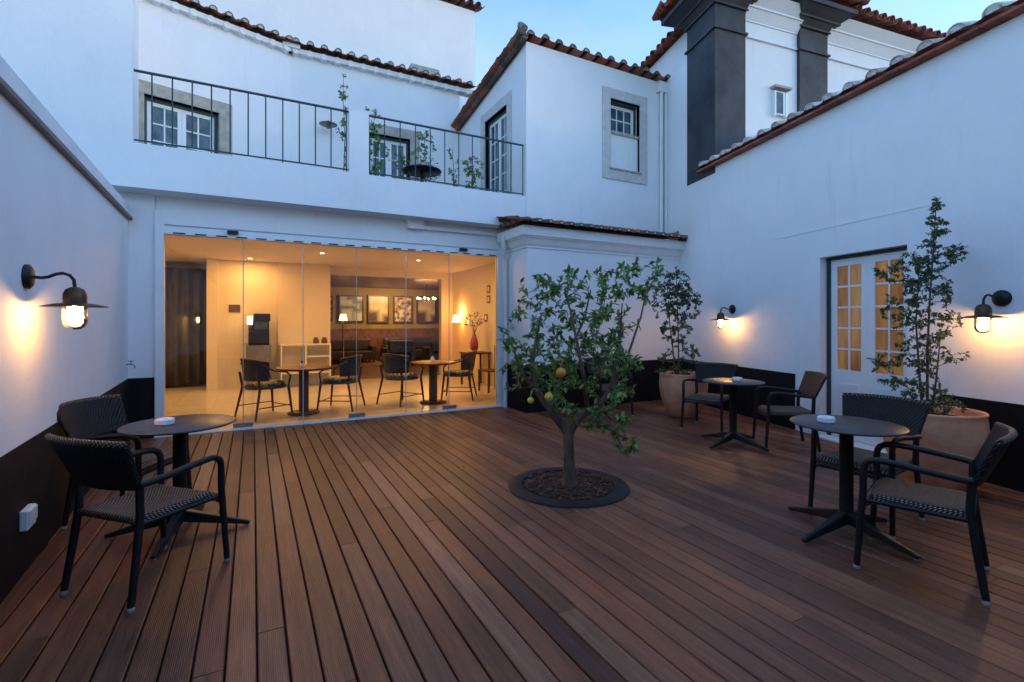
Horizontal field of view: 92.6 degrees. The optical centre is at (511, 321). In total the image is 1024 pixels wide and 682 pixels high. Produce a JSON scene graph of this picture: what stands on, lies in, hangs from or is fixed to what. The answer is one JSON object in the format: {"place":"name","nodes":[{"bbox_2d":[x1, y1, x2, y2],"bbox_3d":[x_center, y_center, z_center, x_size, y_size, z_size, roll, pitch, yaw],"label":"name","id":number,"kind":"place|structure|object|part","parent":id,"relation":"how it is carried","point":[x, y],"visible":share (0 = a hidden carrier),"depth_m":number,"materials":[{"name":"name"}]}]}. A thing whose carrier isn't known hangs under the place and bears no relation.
{"place":"outdoors","nodes":[
{"label":"outdoors","id":0,"kind":"place"},
{"bbox_2d":[157,431,356,681],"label":"deck underlay","id":1,"kind":"object","parent":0,"point":[255,578],"depth_m":2.74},
{"bbox_2d":[0,55,132,603],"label":"courtyard wall","id":2,"kind":"structure","parent":1,"relation":"on","point":[64,206],"depth_m":3.17,"materials":[{"name":"white paint"}]},
{"bbox_2d":[19,503,37,531],"bbox_3d":[-2.783,1.123,2.819,0.046,0.115,0.150,0,0,-31],"label":"wall socket","id":3,"kind":"object","parent":2,"relation":"attached to","point":[28,514],"depth_m":2.77,"materials":[{"name":"white plastic"}]},
{"bbox_2d":[21,264,108,329],"bbox_3d":[-2.676,-0.145,2.953,0.380,0.384,0.320,0,0,-31],"label":"wall lantern","id":4,"kind":"object","parent":2,"relation":"attached to","point":[74,298],"depth_m":2.92,"materials":[{"name":"black metal"}]},
{"bbox_2d":[496,215,687,412],"bbox_3d":[1.606,-0.112,8.801,3.965,3.324,1.147,0,0,-28],"label":"lean to","id":5,"kind":"object","parent":1,"relation":"on","point":[529,251],"visible":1,"depth_m":8.32,"materials":[{"name":"white paint"}]},
{"bbox_2d":[666,0,1023,492],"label":"side wing","id":6,"kind":"structure","parent":1,"relation":"on","point":[797,227],"depth_m":5.61,"materials":[{"name":"white paint"}]},
{"bbox_2d":[711,305,735,328],"bbox_3d":[3.357,-0.085,7.814,0.380,0.384,0.320,0,0,-12],"label":"wall lantern","id":7,"kind":"object","parent":6,"relation":"attached to","point":[721,316],"depth_m":7.79,"materials":[{"name":"black metal"}]},
{"bbox_2d":[831,256,867,443],"bbox_3d":[4.099,0.323,5.945,0.045,2.195,0.500,0,0,-12],"label":"door leaf","id":8,"kind":"structure","parent":6,"relation":"in","point":[849,276],"depth_m":5.94,"materials":[{"name":"white wood"}]},
{"bbox_2d":[866,250,906,445],"bbox_3d":[4.184,0.323,5.449,0.093,2.195,0.500,0,0,-12],"label":"door leaf","id":9,"kind":"structure","parent":6,"relation":"in","point":[882,338],"depth_m":5.52,"materials":[{"name":"white wood"}]},
{"bbox_2d":[959,290,1011,333],"bbox_3d":[4.137,-0.090,4.274,0.380,0.384,0.320,0,0,-12],"label":"wall lantern","id":10,"kind":"object","parent":6,"relation":"attached to","point":[983,311],"depth_m":4.26,"materials":[{"name":"black metal"}]},
{"bbox_2d":[0,0,525,439],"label":"hotel wing","id":11,"kind":"structure","parent":0,"point":[221,218],"depth_m":8.15,"materials":[{"name":"white paint"}]},
{"bbox_2d":[147,101,181,148],"bbox_3d":[-5.759,-2.680,8.113,0.479,1.820,0.045,0,0,-44],"label":"window","id":12,"kind":"structure","parent":11,"relation":"in","point":[162,114],"depth_m":8.11,"materials":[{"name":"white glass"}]},
{"bbox_2d":[165,267,206,385],"bbox_3d":[-7.767,0.100,10.604,2.000,2.600,0.112,0,0,-28],"label":"curtain","id":13,"kind":"object","parent":11,"relation":"hanging from","point":[185,326],"visible":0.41,"depth_m":10.87,"materials":[{"name":"grey fabric"}]},
{"bbox_2d":[182,110,213,152],"bbox_3d":[-5.416,-2.680,8.449,0.477,1.820,0.045,0,0,-44],"label":"window","id":14,"kind":"structure","parent":11,"relation":"in","point":[201,123],"depth_m":8.44,"materials":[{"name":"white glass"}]},
{"bbox_2d":[229,305,239,311],"bbox_3d":[-6.063,-0.295,10.698,0.220,0.170,0.013,0,0,-28],"label":"plaque","id":15,"kind":"object","parent":11,"relation":"attached to","point":[234,308],"visible":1,"depth_m":10.69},
{"bbox_2d":[134,69,348,171],"bbox_3d":[-3.450,-2.592,6.467,2.480,0.892,0.036,0,0,-28],"label":"balcony railing","id":16,"kind":"object","parent":11,"relation":"on","point":[230,89],"visible":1,"depth_m":6.39,"materials":[{"name":"metal"}]},
{"bbox_2d":[319,120,337,128],"bbox_3d":[-3.569,-3.845,9.516,0.340,0.189,0.340,0,0,20],"label":"balcony lamp","id":17,"kind":"object","parent":11,"relation":"attached to","point":[326,124],"visible":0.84,"depth_m":9.48,"materials":[{"name":"grey metal"}]},
{"bbox_2d":[330,296,332,320],"bbox_3d":[-6.923,-0.500,17.771,0.800,0.900,0.090,0,0,-28],"label":"framed picture","id":18,"kind":"object","parent":11,"relation":"attached to","point":[331,308],"visible":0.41,"depth_m":17.91,"materials":[{"name":"brown wood"}]},
{"bbox_2d":[199,0,484,109],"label":"tall house","id":19,"kind":"structure","parent":11,"relation":"on","point":[437,34],"depth_m":12.73,"materials":[{"name":"white paint"}]},
{"bbox_2d":[335,74,348,170],"bbox_3d":[-2.531,-2.957,7.403,0.171,1.554,0.294,0,0,12],"label":"balcony plant","id":20,"kind":"object","parent":11,"relation":"on","point":[343,121],"visible":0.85,"depth_m":7.37,"materials":[{"name":"green plant"}]},
{"bbox_2d":[338,295,363,321],"bbox_3d":[-5.996,-0.500,18.263,0.900,1.000,0.090,0,0,-28],"label":"framed picture","id":21,"kind":"object","parent":11,"relation":"attached to","point":[347,305],"visible":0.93,"depth_m":18.25,"materials":[{"name":"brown wood"}]},
{"bbox_2d":[364,107,389,176],"bbox_3d":[-2.166,-2.748,7.628,0.449,1.163,0.386,0,0,13],"label":"balcony plant","id":22,"kind":"object","parent":11,"relation":"on","point":[376,149],"visible":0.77,"depth_m":7.61,"materials":[{"name":"green plant"}]},
{"bbox_2d":[367,295,388,322],"bbox_3d":[-5.112,-0.500,18.731,0.800,1.050,0.090,0,0,-28],"label":"framed picture","id":23,"kind":"object","parent":11,"relation":"attached to","point":[377,308],"visible":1,"depth_m":18.70,"materials":[{"name":"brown wood"}]},
{"bbox_2d":[370,138,388,176],"bbox_3d":[-2.798,-2.810,10.324,0.380,2.080,0.045,0,0,-28],"label":"door leaf","id":24,"kind":"structure","parent":11,"relation":"in","point":[380,156],"depth_m":10.34,"materials":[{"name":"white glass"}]},
{"bbox_2d":[389,141,405,179],"bbox_3d":[-2.461,-2.810,10.502,0.378,2.080,0.045,0,0,-28],"label":"door leaf","id":25,"kind":"structure","parent":11,"relation":"in","point":[394,147],"depth_m":10.49,"materials":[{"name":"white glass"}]},
{"bbox_2d":[389,152,411,179],"bbox_3d":[-1.816,-2.378,8.057,0.388,0.857,0.350,0,0,-28],"label":"balcony plant","id":26,"kind":"object","parent":11,"relation":"on","point":[402,160],"visible":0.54,"depth_m":8.07,"materials":[{"name":"green plant"}]},
{"bbox_2d":[393,296,412,322],"bbox_3d":[-4.272,-0.500,19.175,0.750,1.050,0.090,0,0,-28],"label":"framed picture","id":27,"kind":"object","parent":11,"relation":"attached to","point":[398,309],"visible":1,"depth_m":19.15,"materials":[{"name":"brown wood"}]},
{"bbox_2d":[402,164,440,181],"bbox_3d":[-1.476,-2.121,8.022,0.640,0.730,0.640,0,0,-28],"label":"balcony table","id":28,"kind":"object","parent":11,"relation":"on","point":[422,171],"visible":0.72,"depth_m":7.99,"materials":[{"name":"black metal"}]},
{"bbox_2d":[408,63,439,74],"bbox_3d":[-2.228,-5.775,12.004,0.700,0.650,0.700,0,0,-28],"label":"roof hatch","id":29,"kind":"object","parent":11,"relation":"on","point":[423,68],"visible":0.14,"depth_m":11.68,"materials":[{"name":"grey stone"}]},
{"bbox_2d":[416,296,435,322],"bbox_3d":[-3.433,-0.500,19.620,0.800,1.050,0.090,0,0,-28],"label":"framed picture","id":30,"kind":"object","parent":11,"relation":"attached to","point":[425,312],"visible":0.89,"depth_m":19.59,"materials":[{"name":"brown wood"}]},
{"bbox_2d":[417,284,435,302],"bbox_3d":[-2.894,-0.982,16.573,0.660,0.637,0.580,0,0,-28],"label":"chandelier","id":31,"kind":"object","parent":11,"relation":"hanging from","point":[426,297],"visible":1,"depth_m":16.56,"materials":[{"name":"white glass"}]},
{"bbox_2d":[369,115,523,195],"bbox_3d":[-0.958,-2.592,7.787,2.603,0.892,0.036,0,0,-28],"label":"balcony railing","id":32,"kind":"object","parent":11,"relation":"on","point":[435,128],"visible":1,"depth_m":7.72,"materials":[{"name":"metal"}]},
{"bbox_2d":[446,148,459,186],"bbox_3d":[-1.006,-2.588,8.281,0.242,0.738,0.224,0,0,-28],"label":"balcony plant","id":33,"kind":"object","parent":11,"relation":"on","point":[452,174],"visible":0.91,"depth_m":8.29,"materials":[{"name":"green plant"}]},
{"bbox_2d":[452,315,460,322],"bbox_3d":[-1.441,-0.065,12.816,0.270,0.250,0.260,0,0,-28],"label":"wall sconce","id":34,"kind":"object","parent":11,"relation":"attached to","point":[457,318],"depth_m":12.73,"materials":[{"name":"white metal"}]},
{"bbox_2d":[484,314,487,321],"bbox_3d":[-0.619,-0.100,11.554,0.013,0.180,0.180,0,0,-28],"label":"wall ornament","id":35,"kind":"object","parent":11,"relation":"attached to","point":[486,317],"visible":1,"depth_m":11.51,"materials":[{"name":"red plastic"}]},
{"bbox_2d":[451,22,670,239],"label":"corner block","id":36,"kind":"structure","parent":11,"relation":"attached to","point":[586,128],"depth_m":9.05,"materials":[{"name":"white paint"}]},
{"bbox_2d":[490,118,499,192],"bbox_3d":[-0.332,-2.850,9.638,0.045,2.160,0.435,0,0,-28],"label":"door leaf","id":37,"kind":"structure","parent":36,"relation":"in","point":[495,127],"depth_m":9.64,"materials":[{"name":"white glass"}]},
{"bbox_2d":[500,113,505,193],"bbox_3d":[-0.128,-2.850,9.253,0.045,2.160,0.433,0,0,-28],"label":"door leaf","id":38,"kind":"structure","parent":36,"relation":"in","point":[502,119],"depth_m":9.32,"materials":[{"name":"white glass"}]},
{"bbox_2d":[611,102,635,135],"bbox_3d":[2.094,-3.915,9.495,0.730,0.590,0.080,0,0,-28],"label":"window frame","id":39,"kind":"structure","parent":36,"relation":"in","point":[633,109],"depth_m":9.61,"materials":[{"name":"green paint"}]},
{"bbox_2d":[165,375,494,427],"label":"floor","id":40,"kind":"structure","parent":0,"point":[188,399],"depth_m":9.18,"materials":[{"name":"beige tile"}]},
{"bbox_2d":[246,344,271,382],"bbox_3d":[-5.512,0.951,10.663,0.480,0.898,0.475,0,0,-28],"label":"steel cabinet","id":41,"kind":"object","parent":40,"relation":"on","point":[260,352],"visible":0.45,"depth_m":10.47,"materials":[{"name":"grey metal"}]},
{"bbox_2d":[247,314,269,345],"bbox_3d":[-5.510,0.160,10.658,0.440,0.680,0.405,0,0,-28],"label":"coffee machine","id":42,"kind":"object","parent":41,"relation":"on","point":[258,329],"visible":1,"depth_m":10.50,"materials":[{"name":"black metal"}]},
{"bbox_3d":[-5.404,0.950,10.459,0.420,0.800,0.013,0,0,-28],"label":"door","id":43,"kind":"part","parent":41,"relation":"part of","materials":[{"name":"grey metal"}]},
{"bbox_2d":[234,358,292,420],"bbox_3d":[-3.836,0.997,7.571,0.692,0.911,0.652,0,0,34],"label":"cane chair","id":44,"kind":"object","parent":40,"relation":"on","point":[257,374],"visible":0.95,"depth_m":7.33,"materials":[{"name":"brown wood"}]},
{"bbox_2d":[275,365,330,415],"bbox_3d":[-3.319,1.083,7.804,0.820,0.735,0.820,0,0,-28],"label":"cafe table","id":45,"kind":"object","parent":40,"relation":"on","point":[299,369],"visible":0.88,"depth_m":7.73,"materials":[{"name":"brown wood"}]},
{"bbox_2d":[280,343,330,385],"bbox_3d":[-4.680,0.970,11.100,1.040,0.960,0.360,0,0,-28],"label":"console shelf","id":46,"kind":"object","parent":40,"relation":"on","point":[328,356],"visible":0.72,"depth_m":11.12,"materials":[{"name":"white wood"}]},
{"bbox_2d":[313,337,318,343],"bbox_3d":[-4.486,0.420,11.203,0.120,0.140,0.100,0,0,-28],"label":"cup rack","id":47,"kind":"object","parent":46,"relation":"on","point":[315,340],"visible":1,"depth_m":11.16,"materials":[{"name":"brown"}]},
{"bbox_2d":[321,337,326,342],"bbox_3d":[-4.327,0.420,11.288,0.120,0.140,0.100,0,0,-28],"label":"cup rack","id":48,"kind":"object","parent":46,"relation":"on","point":[323,339],"visible":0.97,"depth_m":11.25,"materials":[{"name":"brown"}]},
{"bbox_2d":[316,354,365,411],"bbox_3d":[-2.857,0.997,8.225,0.652,0.911,0.692,0,0,2],"label":"cane chair","id":49,"kind":"object","parent":40,"relation":"on","point":[347,366],"visible":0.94,"depth_m":8.00,"materials":[{"name":"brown wood"}]},
{"bbox_2d":[376,353,424,406],"bbox_3d":[-1.985,0.997,8.733,0.692,0.911,0.652,0,0,34],"label":"cane chair","id":50,"kind":"object","parent":40,"relation":"on","point":[394,366],"visible":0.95,"depth_m":8.49,"materials":[{"name":"brown wood"}]},
{"bbox_2d":[411,360,455,404],"bbox_3d":[-1.419,1.083,8.811,0.820,0.735,0.820,0,0,-28],"label":"cafe table","id":51,"kind":"object","parent":40,"relation":"on","point":[433,400],"visible":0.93,"depth_m":8.74,"materials":[{"name":"brown wood"}]},
{"bbox_2d":[441,350,476,400],"bbox_3d":[-0.995,0.997,9.324,0.652,0.911,0.692,0,0,2],"label":"cane chair","id":52,"kind":"object","parent":40,"relation":"on","point":[468,363],"visible":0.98,"depth_m":9.08,"materials":[{"name":"brown wood"}]},
{"bbox_2d":[460,351,491,386],"bbox_3d":[-0.847,1.070,11.320,0.560,0.760,0.560,0,0,-28],"label":"side table","id":53,"kind":"object","parent":40,"relation":"on","point":[480,353],"visible":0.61,"depth_m":11.39,"materials":[{"name":"brown wood"}]},
{"bbox_2d":[464,312,485,350],"bbox_3d":[-0.837,0.225,11.232,0.531,0.929,0.495,0,0,21],"label":"flower vase","id":54,"kind":"object","parent":53,"relation":"on","point":[474,343],"visible":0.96,"depth_m":11.20,"materials":[{"name":"red ceramic"}]},
{"bbox_2d":[478,345,494,392],"bbox_3d":[-0.421,0.975,10.301,0.440,0.950,0.440,0,0,-33],"label":"slatted chair","id":55,"kind":"object","parent":40,"relation":"on","point":[488,371],"visible":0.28,"depth_m":10.32,"materials":[{"name":"brown wood"}]},
{"bbox_2d":[331,358,438,378],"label":"lounge floor","id":56,"kind":"structure","parent":0,"point":[370,369],"depth_m":15.00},
{"bbox_2d":[337,314,346,364],"bbox_3d":[-5.808,0.590,16.840,0.400,1.720,0.400,0,0,-28],"label":"floor lamp","id":57,"kind":"object","parent":56,"relation":"on","point":[343,318],"visible":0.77,"depth_m":16.81,"materials":[{"name":"white metal"}]},
{"bbox_2d":[330,338,376,362],"bbox_3d":[-5.880,1.025,17.509,1.880,0.850,0.850,0,0,-28],"label":"lounge sofa","id":58,"kind":"object","parent":56,"relation":"on","point":[366,349],"visible":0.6,"depth_m":17.56,"materials":[{"name":"leather"}]},
{"bbox_2d":[381,340,414,365],"bbox_3d":[-3.818,1.025,16.395,0.980,0.850,0.850,0,0,-28],"label":"lounge sofa","id":59,"kind":"object","parent":56,"relation":"on","point":[396,347],"visible":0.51,"depth_m":16.05,"materials":[{"name":"leather"}]},
{"bbox_2d":[381,337,431,357],"bbox_3d":[-3.847,1.025,18.586,2.080,0.850,0.850,0,0,-28],"label":"lounge sofa","id":60,"kind":"object","parent":56,"relation":"on","point":[419,343],"visible":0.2,"depth_m":18.89,"materials":[{"name":"leather"}]},
{"bbox_2d":[422,340,438,359],"bbox_3d":[-2.534,1.025,16.962,0.980,0.850,0.850,0,0,-28],"label":"lounge sofa","id":61,"kind":"object","parent":56,"relation":"on","point":[430,351],"visible":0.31,"depth_m":16.51,"materials":[{"name":"leather"}]},
{"bbox_2d":[0,400,1023,681],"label":"deck","id":62,"kind":"structure","parent":0,"point":[438,560],"depth_m":2.81,"materials":[{"name":"brown wood"}]},
{"bbox_2d":[57,394,191,528],"bbox_3d":[-2.921,1.014,3.691,0.690,0.872,0.592,0,0,0],"label":"woven armchair","id":63,"kind":"object","parent":62,"relation":"on","point":[104,417],"visible":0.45,"depth_m":3.65,"materials":[{"name":"black metal"}]},
{"bbox_2d":[44,433,230,612],"bbox_3d":[-2.080,1.014,2.743,0.592,0.872,0.690,0,0,18],"label":"woven armchair","id":64,"kind":"object","parent":62,"relation":"on","point":[103,465],"visible":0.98,"depth_m":2.58,"materials":[{"name":"black wicker"}]},
{"bbox_2d":[104,414,249,560],"bbox_3d":[-2.298,1.074,3.388,0.679,0.752,0.679,0,0,32],"label":"terrace table","id":65,"kind":"object","parent":62,"relation":"on","point":[181,427],"visible":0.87,"depth_m":3.35,"materials":[{"name":"metal"}]},
{"bbox_2d":[154,417,174,425],"bbox_3d":[-2.369,0.677,3.340,0.107,0.040,0.107,0,0,22],"label":"ashtray","id":66,"kind":"object","parent":65,"relation":"on","point":[163,421],"visible":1,"depth_m":3.30,"materials":[{"name":"white ceramic"}]},
{"bbox_2d":[508,467,629,507],"bbox_3d":[0.498,1.440,4.337,1.060,0.020,1.060,0,0,-28],"label":"tree ring","id":67,"kind":"object","parent":62,"relation":"on","point":[618,493],"visible":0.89,"depth_m":4.16,"materials":[{"name":"metal"}]},
{"bbox_2d":[523,469,614,499],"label":"bark chips","id":68,"kind":"object","parent":67,"relation":"on","point":[575,492],"visible":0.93,"depth_m":4.28,"materials":[{"name":"brown wood"}]},
{"bbox_2d":[498,256,665,486],"bbox_3d":[0.638,0.423,4.271,1.535,2.094,0.878,0,0,0],"label":"citrus tree","id":69,"kind":"object","parent":67,"relation":"on","point":[562,366],"visible":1,"depth_m":4.21,"materials":[{"name":"green plant"}]},
{"bbox_2d":[584,357,633,417],"bbox_3d":[1.523,1.014,7.776,0.592,0.872,0.690,0,0,-13],"label":"woven armchair","id":70,"kind":"object","parent":62,"relation":"on","point":[602,389],"visible":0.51,"depth_m":7.87,"materials":[{"name":"black wicker"}]},
{"bbox_2d":[659,371,707,418],"bbox_3d":[2.637,1.116,7.541,0.716,0.668,0.716,0,0,-28],"label":"terracotta pot","id":71,"kind":"object","parent":62,"relation":"on","point":[670,386],"visible":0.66,"depth_m":7.30,"materials":[{"name":"ceramic"}]},
{"bbox_2d":[651,266,702,374],"bbox_3d":[2.573,0.032,7.549,0.941,1.789,0.608,0,0,-2],"label":"potted tree","id":72,"kind":"object","parent":71,"relation":"on","point":[683,294],"visible":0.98,"depth_m":7.51,"materials":[{"name":"green plant"}]},
{"bbox_2d":[680,362,737,431],"bbox_3d":[2.718,1.014,6.739,0.592,0.872,0.690,0,0,40],"label":"woven armchair","id":73,"kind":"object","parent":62,"relation":"on","point":[704,370],"visible":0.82,"depth_m":6.81,"materials":[{"name":"black wicker"}]},
{"bbox_2d":[701,378,769,452],"bbox_3d":[2.619,1.074,5.801,0.679,0.752,0.679,0,0,9],"label":"terrace table","id":74,"kind":"object","parent":62,"relation":"on","point":[732,433],"visible":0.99,"depth_m":5.76,"materials":[{"name":"black metal"}]},
{"bbox_2d":[732,377,741,380],"bbox_3d":[2.677,0.677,5.820,0.107,0.040,0.107,0,0,-28],"label":"ashtray","id":75,"kind":"object","parent":74,"relation":"on","point":[736,378],"visible":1,"depth_m":5.78,"materials":[{"name":"white ceramic"}]},
{"bbox_2d":[752,371,827,453],"bbox_3d":[3.223,1.014,5.680,0.690,0.872,0.592,0,0,12],"label":"woven armchair","id":76,"kind":"object","parent":62,"relation":"on","point":[811,384],"visible":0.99,"depth_m":5.64,"materials":[{"name":"black metal"}]},
{"bbox_2d":[788,414,920,560],"bbox_3d":[2.301,1.074,3.369,0.679,0.752,0.679,0,0,19],"label":"terrace table","id":77,"kind":"object","parent":62,"relation":"on","point":[847,429],"visible":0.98,"depth_m":3.33,"materials":[{"name":"black metal"}]},
{"bbox_2d":[817,415,834,423],"bbox_3d":[2.188,0.677,3.411,0.107,0.040,0.107,0,0,34],"label":"ashtray","id":78,"kind":"object","parent":77,"relation":"on","point":[827,419],"visible":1,"depth_m":3.37,"materials":[{"name":"white ceramic"}]},
{"bbox_2d":[808,393,932,538],"bbox_3d":[2.681,1.014,3.678,0.690,0.872,0.592,0,0,-33],"label":"woven armchair","id":79,"kind":"object","parent":62,"relation":"on","point":[910,414],"visible":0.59,"depth_m":3.70,"materials":[{"name":"black metal"}]},
{"bbox_2d":[853,422,1017,605],"bbox_3d":[2.450,1.014,2.850,0.690,0.872,0.592,0,0,44],"label":"woven armchair","id":80,"kind":"object","parent":62,"relation":"on","point":[957,505],"visible":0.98,"depth_m":2.82,"materials":[{"name":"black metal"}]},
{"bbox_2d":[883,405,989,490],"bbox_3d":[3.710,1.109,4.319,0.730,0.681,0.730,0,0,-28],"label":"terracotta pot","id":81,"kind":"object","parent":62,"relation":"on","point":[956,431],"visible":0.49,"depth_m":4.02,"materials":[{"name":"ceramic"}]},
{"bbox_2d":[871,196,969,415],"bbox_3d":[3.627,-0.127,4.326,1.205,1.996,0.583,0,0,0],"label":"potted tree","id":82,"kind":"object","parent":81,"relation":"on","point":[917,263],"visible":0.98,"depth_m":4.29,"materials":[{"name":"green plant"}]},
{"bbox_2d":[465,0,1013,89],"label":"sky","id":83,"kind":"structure","parent":0,"point":[620,29],"materials":[{"name":"blue"}]},
{"bbox_2d":[639,0,946,240],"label":"pilastered house","id":84,"kind":"structure","parent":0,"point":[754,67],"depth_m":8.86,"materials":[{"name":"white paint"}]},
{"bbox_2d":[772,90,787,118],"bbox_3d":[4.842,-3.925,8.842,0.320,0.450,0.068,0,0,-20],"label":"window frame","id":85,"kind":"structure","parent":84,"relation":"in","point":[779,99],"depth_m":8.81,"materials":[{"name":"white paint"}]},
{"bbox_3d":[-1.500,-1.969,8.428,0.260,0.426,0.240,0,0,-28],"label":"balcony planter","id":86,"kind":"object","parent":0,"visible":0},
{"bbox_2d":[410,130,440,181],"bbox_3d":[-1.500,-2.724,8.420,0.557,1.152,0.519,0,0,-10],"label":"balcony plant","id":87,"kind":"object","parent":86,"relation":"on","point":[424,154],"visible":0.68,"depth_m":8.40,"materials":[{"name":"green plant"}]},
{"bbox_3d":[-0.691,-1.959,8.461,0.260,0.406,0.240,0,0,-28],"label":"balcony planter","id":88,"kind":"object","parent":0,"visible":0},
{"bbox_2d":[462,156,483,189],"bbox_3d":[-0.677,-2.484,8.454,0.417,0.800,0.495,0,0,-28],"label":"balcony plant","id":89,"kind":"object","parent":88,"relation":"on","point":[478,173],"visible":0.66,"depth_m":8.45,"materials":[{"name":"green plant"}]}
]}

